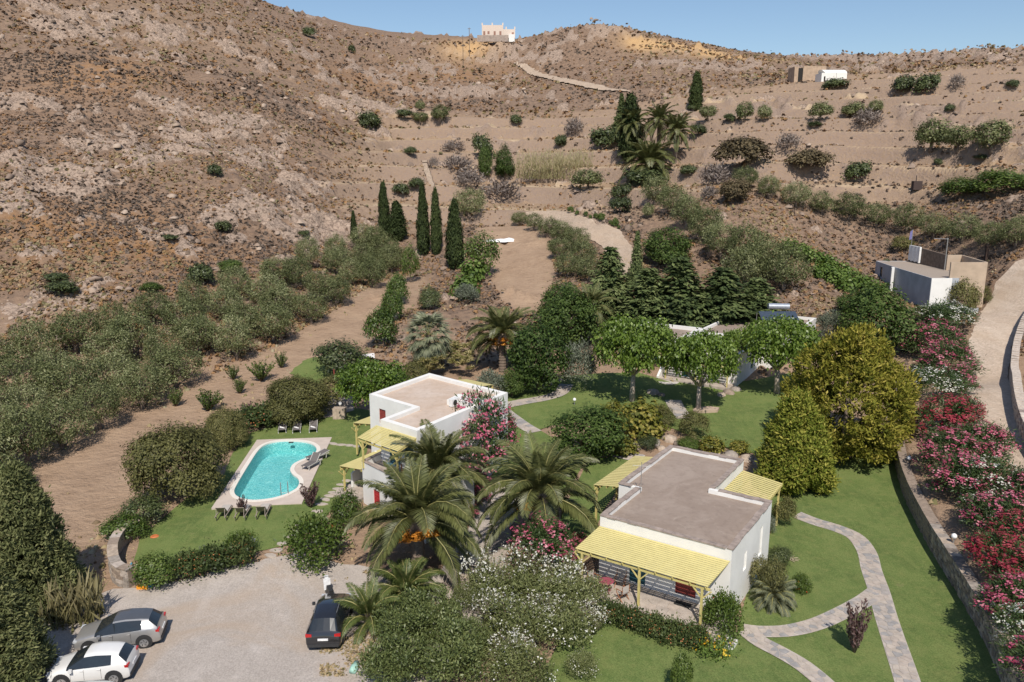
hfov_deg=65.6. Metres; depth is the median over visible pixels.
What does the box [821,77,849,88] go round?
bush
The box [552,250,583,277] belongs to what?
olive tree
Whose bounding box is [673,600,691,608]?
doormat
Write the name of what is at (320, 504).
stepping stone
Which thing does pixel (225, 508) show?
sun lounger
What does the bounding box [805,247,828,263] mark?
vine
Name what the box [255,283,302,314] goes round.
olive tree
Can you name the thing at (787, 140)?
bush
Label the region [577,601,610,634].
oleander
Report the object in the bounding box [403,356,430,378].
bush
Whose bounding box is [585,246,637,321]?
conifer tree
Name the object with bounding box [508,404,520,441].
oleander
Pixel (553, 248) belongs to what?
olive tree
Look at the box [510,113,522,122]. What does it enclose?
bush
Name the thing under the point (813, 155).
bush
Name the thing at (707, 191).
bush
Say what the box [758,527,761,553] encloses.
window
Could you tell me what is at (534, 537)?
oleander
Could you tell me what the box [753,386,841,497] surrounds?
lime cypress
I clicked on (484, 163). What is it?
pine tree
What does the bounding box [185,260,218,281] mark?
bush
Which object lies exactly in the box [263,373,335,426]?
tree
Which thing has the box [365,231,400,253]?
olive tree
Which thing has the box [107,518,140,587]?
curved stone wall
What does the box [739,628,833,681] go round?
garden path
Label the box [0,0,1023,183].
dry scrub
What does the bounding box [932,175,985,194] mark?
bush
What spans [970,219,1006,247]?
olive tree
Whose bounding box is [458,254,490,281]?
bush
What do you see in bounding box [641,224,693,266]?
broadleaf tree
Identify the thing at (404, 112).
bush
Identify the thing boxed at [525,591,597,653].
oleander
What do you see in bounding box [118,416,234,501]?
bush
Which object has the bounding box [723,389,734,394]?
rock
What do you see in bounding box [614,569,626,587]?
folding chair
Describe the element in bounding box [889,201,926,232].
olive tree
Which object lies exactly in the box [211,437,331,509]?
swimming pool
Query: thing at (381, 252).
olive tree
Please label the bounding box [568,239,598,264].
olive tree
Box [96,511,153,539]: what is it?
bush
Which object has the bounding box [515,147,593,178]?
reed bed
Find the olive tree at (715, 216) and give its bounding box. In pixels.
[687,205,725,240]
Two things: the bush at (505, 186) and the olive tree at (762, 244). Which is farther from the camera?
the bush at (505, 186)
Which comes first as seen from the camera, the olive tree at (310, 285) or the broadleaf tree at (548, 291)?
the broadleaf tree at (548, 291)
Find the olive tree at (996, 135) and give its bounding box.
[968,117,1015,154]
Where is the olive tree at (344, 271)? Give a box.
[336,257,364,284]
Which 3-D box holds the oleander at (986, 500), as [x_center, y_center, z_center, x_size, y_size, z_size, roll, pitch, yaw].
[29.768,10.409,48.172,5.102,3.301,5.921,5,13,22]
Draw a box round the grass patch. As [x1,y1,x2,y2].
[290,357,341,382]
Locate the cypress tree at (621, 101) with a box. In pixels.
[611,93,624,128]
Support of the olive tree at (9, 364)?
on the ground at (88, 476)
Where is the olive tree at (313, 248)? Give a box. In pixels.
[293,233,322,265]
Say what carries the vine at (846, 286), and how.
on the ground at (88, 476)
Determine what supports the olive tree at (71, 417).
on the ground at (88, 476)
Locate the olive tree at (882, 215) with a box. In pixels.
[859,200,892,228]
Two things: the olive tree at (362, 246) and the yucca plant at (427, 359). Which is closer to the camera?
the yucca plant at (427, 359)
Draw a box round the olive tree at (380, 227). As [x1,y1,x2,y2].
[364,223,386,247]
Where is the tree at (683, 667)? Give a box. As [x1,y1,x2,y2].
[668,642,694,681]
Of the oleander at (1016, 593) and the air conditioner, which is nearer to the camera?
the oleander at (1016, 593)
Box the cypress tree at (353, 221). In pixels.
[350,211,357,238]
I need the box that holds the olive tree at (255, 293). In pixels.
[244,269,291,304]
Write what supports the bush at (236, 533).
on the lawn at (188, 523)
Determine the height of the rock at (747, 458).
0.579 m
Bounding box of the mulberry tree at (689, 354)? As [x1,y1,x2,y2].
[658,327,742,408]
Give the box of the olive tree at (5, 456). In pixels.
[0,410,29,466]
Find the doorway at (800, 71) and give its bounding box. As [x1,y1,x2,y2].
[798,68,802,81]
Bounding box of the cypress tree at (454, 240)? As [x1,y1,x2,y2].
[444,197,464,269]
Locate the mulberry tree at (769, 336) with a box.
[738,310,824,393]
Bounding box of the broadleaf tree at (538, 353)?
[503,312,574,393]
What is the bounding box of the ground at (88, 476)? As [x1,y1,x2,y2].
[0,0,1023,681]
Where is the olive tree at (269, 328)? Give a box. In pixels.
[243,300,297,342]
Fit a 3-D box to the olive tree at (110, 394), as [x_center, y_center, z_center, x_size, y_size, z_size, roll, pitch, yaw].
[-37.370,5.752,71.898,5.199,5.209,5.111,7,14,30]
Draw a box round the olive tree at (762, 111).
[756,104,773,122]
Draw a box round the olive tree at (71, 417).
[19,390,97,450]
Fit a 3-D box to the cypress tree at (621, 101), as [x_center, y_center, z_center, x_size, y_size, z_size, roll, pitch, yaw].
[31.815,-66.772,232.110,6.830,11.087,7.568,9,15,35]
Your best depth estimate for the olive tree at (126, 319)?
88.67 m
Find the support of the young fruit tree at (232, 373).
on the ground at (88, 476)
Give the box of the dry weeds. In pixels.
[319,547,463,676]
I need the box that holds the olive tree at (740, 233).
[724,221,771,264]
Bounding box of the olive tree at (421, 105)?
[415,99,425,110]
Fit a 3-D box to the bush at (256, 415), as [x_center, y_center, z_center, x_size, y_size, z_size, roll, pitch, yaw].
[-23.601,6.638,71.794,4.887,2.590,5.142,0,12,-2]
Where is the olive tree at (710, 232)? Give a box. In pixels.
[699,217,740,261]
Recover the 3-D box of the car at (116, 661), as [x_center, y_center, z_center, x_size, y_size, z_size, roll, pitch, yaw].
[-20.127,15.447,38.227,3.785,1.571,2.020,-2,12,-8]
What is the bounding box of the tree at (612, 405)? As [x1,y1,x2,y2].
[600,398,624,424]
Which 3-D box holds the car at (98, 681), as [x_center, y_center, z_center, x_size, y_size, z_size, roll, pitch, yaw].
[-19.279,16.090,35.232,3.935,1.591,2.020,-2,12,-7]
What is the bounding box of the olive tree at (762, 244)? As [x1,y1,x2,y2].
[740,232,789,278]
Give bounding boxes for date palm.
[335,576,402,645]
[344,453,483,589]
[365,557,447,625]
[387,419,495,534]
[465,304,535,372]
[475,430,602,553]
[563,282,620,341]
[614,109,649,159]
[616,138,680,185]
[638,102,678,141]
[655,111,696,163]
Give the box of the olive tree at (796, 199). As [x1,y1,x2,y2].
[780,180,813,208]
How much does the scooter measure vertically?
1.116 m
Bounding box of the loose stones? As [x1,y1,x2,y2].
[0,5,1023,361]
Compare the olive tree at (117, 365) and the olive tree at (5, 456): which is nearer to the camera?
the olive tree at (5, 456)
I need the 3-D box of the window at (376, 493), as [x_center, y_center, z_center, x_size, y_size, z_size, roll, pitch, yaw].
[-9.356,10.945,55.419,0.085,1.200,0.800,-11,16,-41]
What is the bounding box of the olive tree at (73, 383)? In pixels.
[29,350,107,409]
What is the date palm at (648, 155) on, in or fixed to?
on the ground at (88, 476)
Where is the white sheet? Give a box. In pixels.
[908,245,921,262]
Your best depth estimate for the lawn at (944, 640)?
43.15 m
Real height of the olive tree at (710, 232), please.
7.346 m
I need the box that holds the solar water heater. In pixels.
[756,303,798,320]
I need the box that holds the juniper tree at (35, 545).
[0,457,94,625]
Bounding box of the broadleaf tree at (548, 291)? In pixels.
[534,276,580,316]
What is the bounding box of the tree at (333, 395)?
[315,372,353,402]
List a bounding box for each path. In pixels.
[508,384,572,406]
[508,409,541,432]
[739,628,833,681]
[744,589,882,636]
[794,512,920,681]
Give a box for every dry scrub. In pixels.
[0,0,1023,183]
[0,47,1023,375]
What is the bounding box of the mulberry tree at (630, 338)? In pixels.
[590,311,678,401]
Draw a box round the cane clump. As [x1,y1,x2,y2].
[34,565,107,633]
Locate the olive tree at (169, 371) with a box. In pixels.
[143,342,206,387]
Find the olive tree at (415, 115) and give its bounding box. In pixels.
[412,111,429,123]
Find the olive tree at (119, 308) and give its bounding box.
[88,299,132,341]
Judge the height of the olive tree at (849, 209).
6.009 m
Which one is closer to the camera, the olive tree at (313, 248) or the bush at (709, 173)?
the olive tree at (313, 248)
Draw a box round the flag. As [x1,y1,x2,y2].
[909,230,912,244]
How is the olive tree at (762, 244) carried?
on the ground at (88, 476)
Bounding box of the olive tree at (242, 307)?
[219,300,258,331]
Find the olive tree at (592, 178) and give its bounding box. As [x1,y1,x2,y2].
[569,168,605,188]
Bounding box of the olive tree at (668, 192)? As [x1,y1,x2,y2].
[656,181,689,214]
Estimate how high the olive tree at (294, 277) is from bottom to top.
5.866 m
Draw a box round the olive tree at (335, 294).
[315,274,353,303]
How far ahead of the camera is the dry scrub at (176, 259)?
132.59 m
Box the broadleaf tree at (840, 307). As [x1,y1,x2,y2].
[832,287,869,312]
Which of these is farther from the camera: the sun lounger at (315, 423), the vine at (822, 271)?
the vine at (822, 271)
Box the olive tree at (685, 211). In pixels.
[668,191,706,229]
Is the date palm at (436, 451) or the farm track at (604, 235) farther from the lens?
the farm track at (604, 235)
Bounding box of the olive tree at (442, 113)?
[430,104,450,123]
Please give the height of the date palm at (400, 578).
3.636 m
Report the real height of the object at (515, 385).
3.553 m
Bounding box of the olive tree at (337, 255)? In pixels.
[318,246,354,274]
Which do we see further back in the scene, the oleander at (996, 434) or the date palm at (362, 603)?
the oleander at (996, 434)
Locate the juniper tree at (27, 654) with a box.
[0,565,64,681]
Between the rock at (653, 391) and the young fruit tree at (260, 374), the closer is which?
the rock at (653, 391)
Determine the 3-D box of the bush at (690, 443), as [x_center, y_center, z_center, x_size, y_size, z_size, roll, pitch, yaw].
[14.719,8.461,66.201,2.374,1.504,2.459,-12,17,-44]
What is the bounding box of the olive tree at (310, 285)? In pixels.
[301,267,338,298]
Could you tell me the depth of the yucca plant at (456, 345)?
89.10 m
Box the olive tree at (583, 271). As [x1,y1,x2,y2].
[574,253,602,281]
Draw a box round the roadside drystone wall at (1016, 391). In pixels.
[1009,314,1023,443]
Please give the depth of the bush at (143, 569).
45.62 m
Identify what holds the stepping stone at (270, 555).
on the ground at (88, 476)
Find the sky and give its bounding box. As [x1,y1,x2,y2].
[263,0,1023,56]
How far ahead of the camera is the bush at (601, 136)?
215.86 m
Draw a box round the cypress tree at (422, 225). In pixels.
[415,183,430,254]
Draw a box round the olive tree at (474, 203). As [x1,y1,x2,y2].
[451,186,486,219]
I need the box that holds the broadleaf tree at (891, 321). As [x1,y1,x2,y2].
[833,278,926,349]
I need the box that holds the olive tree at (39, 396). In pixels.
[1,379,55,428]
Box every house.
[330,373,507,543]
[477,23,514,42]
[566,445,782,649]
[615,316,816,389]
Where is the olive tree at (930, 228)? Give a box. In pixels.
[917,211,951,238]
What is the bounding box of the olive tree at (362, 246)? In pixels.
[350,240,377,261]
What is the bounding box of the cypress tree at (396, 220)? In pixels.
[385,200,408,240]
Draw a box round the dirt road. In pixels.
[965,259,1023,468]
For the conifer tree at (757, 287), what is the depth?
101.62 m
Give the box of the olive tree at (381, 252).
[376,242,403,263]
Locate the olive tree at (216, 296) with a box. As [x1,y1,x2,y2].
[205,280,245,315]
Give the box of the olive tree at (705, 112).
[698,104,717,120]
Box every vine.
[772,237,801,254]
[794,240,818,259]
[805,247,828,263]
[807,260,836,277]
[815,253,841,267]
[824,268,849,284]
[831,259,852,273]
[833,274,860,292]
[843,268,864,279]
[856,273,875,290]
[865,278,892,293]
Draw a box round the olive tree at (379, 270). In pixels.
[352,255,388,286]
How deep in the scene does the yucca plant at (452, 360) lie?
85.92 m
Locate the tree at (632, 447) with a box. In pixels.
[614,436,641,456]
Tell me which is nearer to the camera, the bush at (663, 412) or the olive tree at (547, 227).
the bush at (663, 412)
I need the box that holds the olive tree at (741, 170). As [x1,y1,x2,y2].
[732,163,759,185]
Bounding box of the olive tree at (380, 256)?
[353,249,386,274]
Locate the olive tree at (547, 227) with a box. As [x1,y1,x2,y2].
[536,215,559,236]
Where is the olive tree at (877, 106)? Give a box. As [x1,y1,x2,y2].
[866,99,883,112]
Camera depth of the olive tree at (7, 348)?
81.59 m
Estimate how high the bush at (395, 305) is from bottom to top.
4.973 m
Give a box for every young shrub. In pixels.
[566,206,573,211]
[597,213,605,220]
[610,217,619,225]
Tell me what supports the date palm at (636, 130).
on the ground at (88, 476)
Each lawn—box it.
[134,408,369,569]
[493,373,795,581]
[543,451,1000,681]
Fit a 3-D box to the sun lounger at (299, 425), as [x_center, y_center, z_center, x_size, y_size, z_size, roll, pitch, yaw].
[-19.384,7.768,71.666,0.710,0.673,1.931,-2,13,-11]
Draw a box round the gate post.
[984,245,988,260]
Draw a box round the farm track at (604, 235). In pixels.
[526,211,633,275]
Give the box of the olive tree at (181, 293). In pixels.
[174,277,210,310]
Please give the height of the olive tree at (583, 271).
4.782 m
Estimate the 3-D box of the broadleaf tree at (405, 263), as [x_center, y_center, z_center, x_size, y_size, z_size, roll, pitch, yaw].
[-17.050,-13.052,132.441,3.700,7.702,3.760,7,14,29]
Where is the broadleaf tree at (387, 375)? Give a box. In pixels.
[333,355,412,408]
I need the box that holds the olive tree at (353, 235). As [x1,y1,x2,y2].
[346,222,377,248]
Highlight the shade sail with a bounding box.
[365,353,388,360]
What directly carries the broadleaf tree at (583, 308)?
on the ground at (88, 476)
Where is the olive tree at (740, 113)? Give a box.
[734,100,754,122]
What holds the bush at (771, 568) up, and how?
on the lawn at (944, 640)
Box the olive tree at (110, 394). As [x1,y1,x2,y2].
[66,377,124,429]
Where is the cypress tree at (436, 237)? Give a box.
[429,187,442,253]
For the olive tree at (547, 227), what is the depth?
146.01 m
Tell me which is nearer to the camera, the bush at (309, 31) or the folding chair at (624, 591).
the folding chair at (624, 591)
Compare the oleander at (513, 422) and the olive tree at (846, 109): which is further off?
the olive tree at (846, 109)
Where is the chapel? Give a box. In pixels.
[815,70,846,81]
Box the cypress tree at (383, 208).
[377,179,389,233]
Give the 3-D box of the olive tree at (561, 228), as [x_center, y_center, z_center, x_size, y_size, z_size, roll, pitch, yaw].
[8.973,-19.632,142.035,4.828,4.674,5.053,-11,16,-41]
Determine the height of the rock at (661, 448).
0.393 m
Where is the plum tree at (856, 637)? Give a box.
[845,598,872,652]
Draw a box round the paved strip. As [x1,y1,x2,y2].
[609,452,644,459]
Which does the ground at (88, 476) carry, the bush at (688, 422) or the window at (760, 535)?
the bush at (688, 422)
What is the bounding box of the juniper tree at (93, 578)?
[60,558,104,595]
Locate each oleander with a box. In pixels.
[448,577,484,611]
[452,384,522,477]
[459,546,506,594]
[461,558,533,612]
[468,466,495,505]
[470,504,480,518]
[472,586,520,625]
[472,587,555,649]
[477,633,564,681]
[488,626,535,667]
[499,506,581,570]
[499,541,552,591]
[502,561,577,611]
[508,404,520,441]
[520,589,569,632]
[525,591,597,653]
[541,551,591,593]
[551,568,615,610]
[563,646,601,681]
[568,531,593,554]
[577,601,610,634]
[893,315,973,353]
[908,363,982,396]
[910,298,982,325]
[910,390,983,436]
[911,337,988,375]
[911,423,988,474]
[922,451,1006,497]
[935,362,982,395]
[938,452,1023,498]
[941,390,988,427]
[941,416,1022,462]
[952,491,1010,530]
[957,484,1023,543]
[959,524,1023,577]
[967,569,1023,621]
[973,504,1023,560]
[980,540,1023,590]
[982,598,1023,644]
[989,630,1023,679]
[992,463,1023,501]
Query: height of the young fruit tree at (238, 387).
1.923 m
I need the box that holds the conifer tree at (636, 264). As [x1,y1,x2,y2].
[626,230,643,287]
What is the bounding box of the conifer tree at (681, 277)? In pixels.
[637,254,718,327]
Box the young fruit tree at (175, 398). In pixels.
[167,387,182,406]
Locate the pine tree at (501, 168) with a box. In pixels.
[493,141,516,178]
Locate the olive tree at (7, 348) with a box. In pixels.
[0,333,21,367]
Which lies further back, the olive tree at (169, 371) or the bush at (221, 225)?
the bush at (221, 225)
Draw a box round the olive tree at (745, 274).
[719,241,774,287]
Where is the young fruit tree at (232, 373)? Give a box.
[225,365,238,379]
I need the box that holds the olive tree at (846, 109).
[839,99,868,116]
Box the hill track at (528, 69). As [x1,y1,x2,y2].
[514,61,628,90]
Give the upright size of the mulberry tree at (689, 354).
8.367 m
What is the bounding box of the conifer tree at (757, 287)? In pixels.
[738,277,789,321]
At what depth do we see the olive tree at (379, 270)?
125.97 m
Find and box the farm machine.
[911,175,926,189]
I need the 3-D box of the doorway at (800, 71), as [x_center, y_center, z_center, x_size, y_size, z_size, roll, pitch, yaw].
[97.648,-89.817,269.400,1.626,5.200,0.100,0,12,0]
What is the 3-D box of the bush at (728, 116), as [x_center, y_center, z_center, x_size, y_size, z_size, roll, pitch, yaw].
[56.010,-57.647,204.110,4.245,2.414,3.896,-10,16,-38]
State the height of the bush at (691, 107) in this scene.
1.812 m
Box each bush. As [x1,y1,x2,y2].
[0,459,35,479]
[39,272,70,280]
[42,277,79,293]
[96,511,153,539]
[113,491,169,527]
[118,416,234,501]
[128,547,177,591]
[137,282,163,289]
[162,234,179,238]
[166,546,210,584]
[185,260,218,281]
[190,537,237,577]
[202,406,251,451]
[206,163,225,175]
[213,219,233,232]
[216,260,242,270]
[218,534,259,569]
[222,526,262,554]
[226,401,275,432]
[236,495,247,515]
[249,398,298,427]
[273,504,352,576]
[298,230,309,234]
[299,480,319,507]
[301,26,316,35]
[311,335,367,378]
[327,483,366,526]
[348,44,355,52]
[356,108,382,128]
[360,303,402,343]
[379,284,405,318]
[391,182,410,193]
[395,109,413,117]
[403,146,417,152]
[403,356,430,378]
[408,176,424,187]
[416,285,442,307]
[427,157,439,167]
[439,154,476,170]
[440,138,467,150]
[444,169,487,186]
[447,272,481,299]
[453,282,480,302]
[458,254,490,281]
[471,131,495,155]
[472,368,509,392]
[481,177,522,200]
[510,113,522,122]
[553,134,566,145]
[558,337,599,388]
[564,116,586,133]
[588,123,619,146]
[591,596,617,625]
[604,596,631,629]
[608,182,633,197]
[608,196,633,211]
[615,395,670,438]
[617,601,646,636]
[623,167,670,182]
[631,609,664,638]
[636,434,660,449]
[650,612,685,649]
[653,403,677,427]
[671,617,701,652]
[676,409,710,438]
[677,436,700,449]
[679,164,696,173]
[687,105,695,109]
[688,625,741,666]
[689,582,749,644]
[689,622,715,653]
[690,123,707,133]
[696,160,731,183]
[697,435,727,452]
[700,184,717,197]
[711,134,777,162]
[715,178,752,200]
[724,113,736,120]
[727,439,751,454]
[747,553,769,588]
[751,555,789,602]
[766,544,794,566]
[770,516,776,531]
[771,492,797,523]
[775,132,806,147]
[783,147,836,167]
[790,570,813,597]
[807,120,821,125]
[814,309,844,337]
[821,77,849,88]
[841,160,872,179]
[850,106,885,124]
[889,74,916,92]
[890,235,914,248]
[910,70,940,92]
[922,304,958,323]
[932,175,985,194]
[933,158,942,163]
[944,104,955,110]
[944,276,985,309]
[947,72,967,87]
[962,167,1023,191]
[973,154,986,158]
[983,286,994,302]
[1005,79,1019,86]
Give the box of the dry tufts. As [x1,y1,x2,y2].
[0,153,1023,599]
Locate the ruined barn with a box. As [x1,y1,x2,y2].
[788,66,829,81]
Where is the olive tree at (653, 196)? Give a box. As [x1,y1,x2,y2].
[638,173,671,204]
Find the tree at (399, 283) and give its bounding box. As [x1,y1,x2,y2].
[385,271,409,300]
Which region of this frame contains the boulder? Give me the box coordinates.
[693,406,718,413]
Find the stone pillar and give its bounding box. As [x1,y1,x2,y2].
[332,407,345,418]
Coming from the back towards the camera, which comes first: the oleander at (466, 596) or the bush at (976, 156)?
the bush at (976, 156)
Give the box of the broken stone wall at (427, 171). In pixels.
[422,160,434,186]
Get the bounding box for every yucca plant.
[416,355,437,369]
[433,350,451,368]
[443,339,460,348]
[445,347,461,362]
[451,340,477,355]
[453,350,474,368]
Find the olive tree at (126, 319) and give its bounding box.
[103,306,158,356]
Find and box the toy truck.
[136,584,147,589]
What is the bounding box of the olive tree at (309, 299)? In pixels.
[288,288,331,323]
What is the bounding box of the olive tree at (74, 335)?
[45,307,101,354]
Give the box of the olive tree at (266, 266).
[257,254,296,279]
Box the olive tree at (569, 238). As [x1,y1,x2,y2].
[563,225,590,249]
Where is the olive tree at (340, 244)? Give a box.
[323,231,347,255]
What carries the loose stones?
on the ground at (88, 476)
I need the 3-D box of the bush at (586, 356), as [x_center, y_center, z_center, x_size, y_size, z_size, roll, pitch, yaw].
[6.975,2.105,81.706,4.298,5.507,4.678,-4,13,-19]
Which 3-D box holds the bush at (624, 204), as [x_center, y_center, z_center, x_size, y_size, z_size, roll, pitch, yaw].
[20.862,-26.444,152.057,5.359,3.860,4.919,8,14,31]
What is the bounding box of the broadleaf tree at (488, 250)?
[459,225,501,271]
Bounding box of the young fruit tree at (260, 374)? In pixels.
[245,360,275,380]
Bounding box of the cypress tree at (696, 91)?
[687,70,703,110]
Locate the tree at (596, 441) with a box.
[544,398,632,463]
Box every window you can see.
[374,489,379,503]
[380,409,385,418]
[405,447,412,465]
[675,561,696,597]
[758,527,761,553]
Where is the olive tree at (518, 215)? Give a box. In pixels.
[510,211,527,225]
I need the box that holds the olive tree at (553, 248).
[546,235,570,258]
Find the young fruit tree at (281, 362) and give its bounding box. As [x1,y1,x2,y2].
[274,351,287,367]
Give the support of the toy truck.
on the gravel yard at (245, 623)
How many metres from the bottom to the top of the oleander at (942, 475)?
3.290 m
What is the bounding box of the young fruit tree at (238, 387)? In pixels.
[232,377,246,393]
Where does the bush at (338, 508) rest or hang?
on the ground at (88, 476)
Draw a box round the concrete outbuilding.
[875,248,987,312]
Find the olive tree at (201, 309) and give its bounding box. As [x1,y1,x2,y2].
[157,294,209,336]
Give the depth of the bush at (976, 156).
148.30 m
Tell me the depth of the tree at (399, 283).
113.78 m
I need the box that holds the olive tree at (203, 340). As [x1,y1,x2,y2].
[167,313,224,352]
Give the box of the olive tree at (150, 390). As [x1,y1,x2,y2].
[103,360,174,408]
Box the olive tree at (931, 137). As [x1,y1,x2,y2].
[912,117,953,151]
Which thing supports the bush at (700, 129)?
on the ground at (88, 476)
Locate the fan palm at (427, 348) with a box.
[402,310,455,373]
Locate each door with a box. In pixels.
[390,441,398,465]
[629,548,645,585]
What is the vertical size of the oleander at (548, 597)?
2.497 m
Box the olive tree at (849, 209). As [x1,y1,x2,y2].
[831,191,869,220]
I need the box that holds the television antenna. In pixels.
[633,462,649,492]
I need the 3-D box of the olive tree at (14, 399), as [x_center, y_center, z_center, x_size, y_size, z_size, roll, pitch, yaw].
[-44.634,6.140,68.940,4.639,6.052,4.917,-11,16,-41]
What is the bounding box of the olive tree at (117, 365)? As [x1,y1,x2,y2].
[79,347,144,387]
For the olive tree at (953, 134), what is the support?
on the ground at (88, 476)
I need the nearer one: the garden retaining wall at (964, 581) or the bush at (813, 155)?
the garden retaining wall at (964, 581)
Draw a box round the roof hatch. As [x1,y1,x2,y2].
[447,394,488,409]
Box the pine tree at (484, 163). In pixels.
[478,143,493,178]
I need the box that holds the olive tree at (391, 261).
[381,241,402,272]
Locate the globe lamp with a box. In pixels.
[951,533,956,542]
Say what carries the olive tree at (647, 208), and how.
on the ground at (88, 476)
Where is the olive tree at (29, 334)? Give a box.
[4,315,60,359]
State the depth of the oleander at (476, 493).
56.60 m
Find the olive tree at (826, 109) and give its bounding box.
[806,100,834,120]
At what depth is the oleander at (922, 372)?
72.07 m
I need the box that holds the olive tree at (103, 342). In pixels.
[79,324,136,368]
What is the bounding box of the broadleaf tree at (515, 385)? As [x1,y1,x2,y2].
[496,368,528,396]
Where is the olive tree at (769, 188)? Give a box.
[756,173,782,198]
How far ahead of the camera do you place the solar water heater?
94.54 m
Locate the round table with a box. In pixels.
[599,577,613,594]
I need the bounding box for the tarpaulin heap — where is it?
[487,238,513,241]
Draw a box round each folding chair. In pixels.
[588,569,599,583]
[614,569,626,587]
[616,584,629,601]
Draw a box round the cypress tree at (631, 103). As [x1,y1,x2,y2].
[616,91,643,161]
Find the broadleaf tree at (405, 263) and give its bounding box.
[399,239,420,282]
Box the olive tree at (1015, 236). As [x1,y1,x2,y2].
[992,211,1023,249]
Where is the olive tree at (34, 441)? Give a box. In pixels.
[0,395,58,465]
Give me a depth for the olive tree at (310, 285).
114.00 m
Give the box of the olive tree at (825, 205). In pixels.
[807,187,836,214]
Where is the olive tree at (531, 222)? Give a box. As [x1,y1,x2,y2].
[524,212,544,230]
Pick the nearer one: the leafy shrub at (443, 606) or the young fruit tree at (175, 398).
the leafy shrub at (443, 606)
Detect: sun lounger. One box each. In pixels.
[214,504,232,520]
[234,504,251,520]
[255,503,271,518]
[278,420,286,433]
[292,420,301,433]
[301,452,322,470]
[306,448,329,460]
[309,420,317,432]
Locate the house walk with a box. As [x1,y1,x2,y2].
[665,400,689,417]
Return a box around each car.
[45,641,140,681]
[73,608,167,649]
[84,680,113,681]
[305,593,352,647]
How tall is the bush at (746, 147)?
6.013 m
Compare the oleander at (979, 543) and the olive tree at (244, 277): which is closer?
the oleander at (979, 543)
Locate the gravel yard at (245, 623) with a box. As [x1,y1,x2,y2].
[16,483,515,681]
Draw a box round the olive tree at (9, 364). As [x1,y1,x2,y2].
[0,347,54,399]
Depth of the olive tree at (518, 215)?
162.66 m
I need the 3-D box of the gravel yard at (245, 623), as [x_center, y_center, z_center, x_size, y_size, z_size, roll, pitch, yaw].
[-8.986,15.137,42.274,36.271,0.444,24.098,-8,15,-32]
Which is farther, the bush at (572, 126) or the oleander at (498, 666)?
the bush at (572, 126)
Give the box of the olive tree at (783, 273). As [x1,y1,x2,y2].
[756,237,816,290]
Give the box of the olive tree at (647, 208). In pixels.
[642,202,654,218]
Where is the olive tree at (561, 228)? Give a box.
[550,220,575,242]
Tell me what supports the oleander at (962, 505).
on the ground at (88, 476)
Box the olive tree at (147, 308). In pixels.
[127,286,176,323]
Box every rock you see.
[647,389,659,394]
[656,445,665,450]
[662,434,676,442]
[717,392,725,396]
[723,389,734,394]
[724,450,738,457]
[731,386,740,391]
[740,454,752,462]
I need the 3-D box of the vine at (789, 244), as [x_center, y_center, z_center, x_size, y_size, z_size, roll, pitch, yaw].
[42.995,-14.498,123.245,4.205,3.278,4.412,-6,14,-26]
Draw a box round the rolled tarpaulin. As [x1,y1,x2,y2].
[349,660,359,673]
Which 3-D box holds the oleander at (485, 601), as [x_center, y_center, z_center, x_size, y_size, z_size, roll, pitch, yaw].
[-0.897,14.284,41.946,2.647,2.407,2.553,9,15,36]
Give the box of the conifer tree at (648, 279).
[612,267,672,323]
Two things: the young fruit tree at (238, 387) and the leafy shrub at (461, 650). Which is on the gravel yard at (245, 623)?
the leafy shrub at (461, 650)
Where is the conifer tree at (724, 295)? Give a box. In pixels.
[690,267,763,327]
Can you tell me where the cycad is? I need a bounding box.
[748,572,797,616]
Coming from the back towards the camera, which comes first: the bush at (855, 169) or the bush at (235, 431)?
the bush at (855, 169)
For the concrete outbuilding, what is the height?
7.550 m
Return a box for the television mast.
[934,238,948,269]
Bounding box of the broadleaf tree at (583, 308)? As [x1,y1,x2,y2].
[536,282,600,346]
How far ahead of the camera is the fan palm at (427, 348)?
84.48 m
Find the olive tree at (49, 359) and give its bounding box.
[26,346,83,384]
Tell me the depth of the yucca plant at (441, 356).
84.80 m
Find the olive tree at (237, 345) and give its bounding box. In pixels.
[210,308,258,360]
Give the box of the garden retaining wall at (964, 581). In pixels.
[893,362,1023,681]
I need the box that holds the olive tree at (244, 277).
[215,263,252,296]
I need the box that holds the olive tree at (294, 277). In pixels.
[278,254,312,289]
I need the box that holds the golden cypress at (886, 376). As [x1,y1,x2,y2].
[772,321,925,465]
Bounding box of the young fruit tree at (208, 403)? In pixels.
[195,388,223,410]
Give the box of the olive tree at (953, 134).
[938,123,975,152]
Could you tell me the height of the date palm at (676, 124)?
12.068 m
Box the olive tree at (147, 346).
[139,321,182,368]
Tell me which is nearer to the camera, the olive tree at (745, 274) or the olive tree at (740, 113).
the olive tree at (745, 274)
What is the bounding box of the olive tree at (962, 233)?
[942,211,984,244]
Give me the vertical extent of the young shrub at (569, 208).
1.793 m
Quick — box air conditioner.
[449,397,459,406]
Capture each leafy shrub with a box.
[350,621,428,681]
[369,582,439,644]
[402,608,490,681]
[409,583,466,646]
[446,614,497,666]
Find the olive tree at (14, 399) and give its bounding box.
[0,381,23,431]
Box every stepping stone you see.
[264,553,276,557]
[269,548,282,552]
[315,502,327,505]
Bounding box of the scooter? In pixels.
[320,575,333,593]

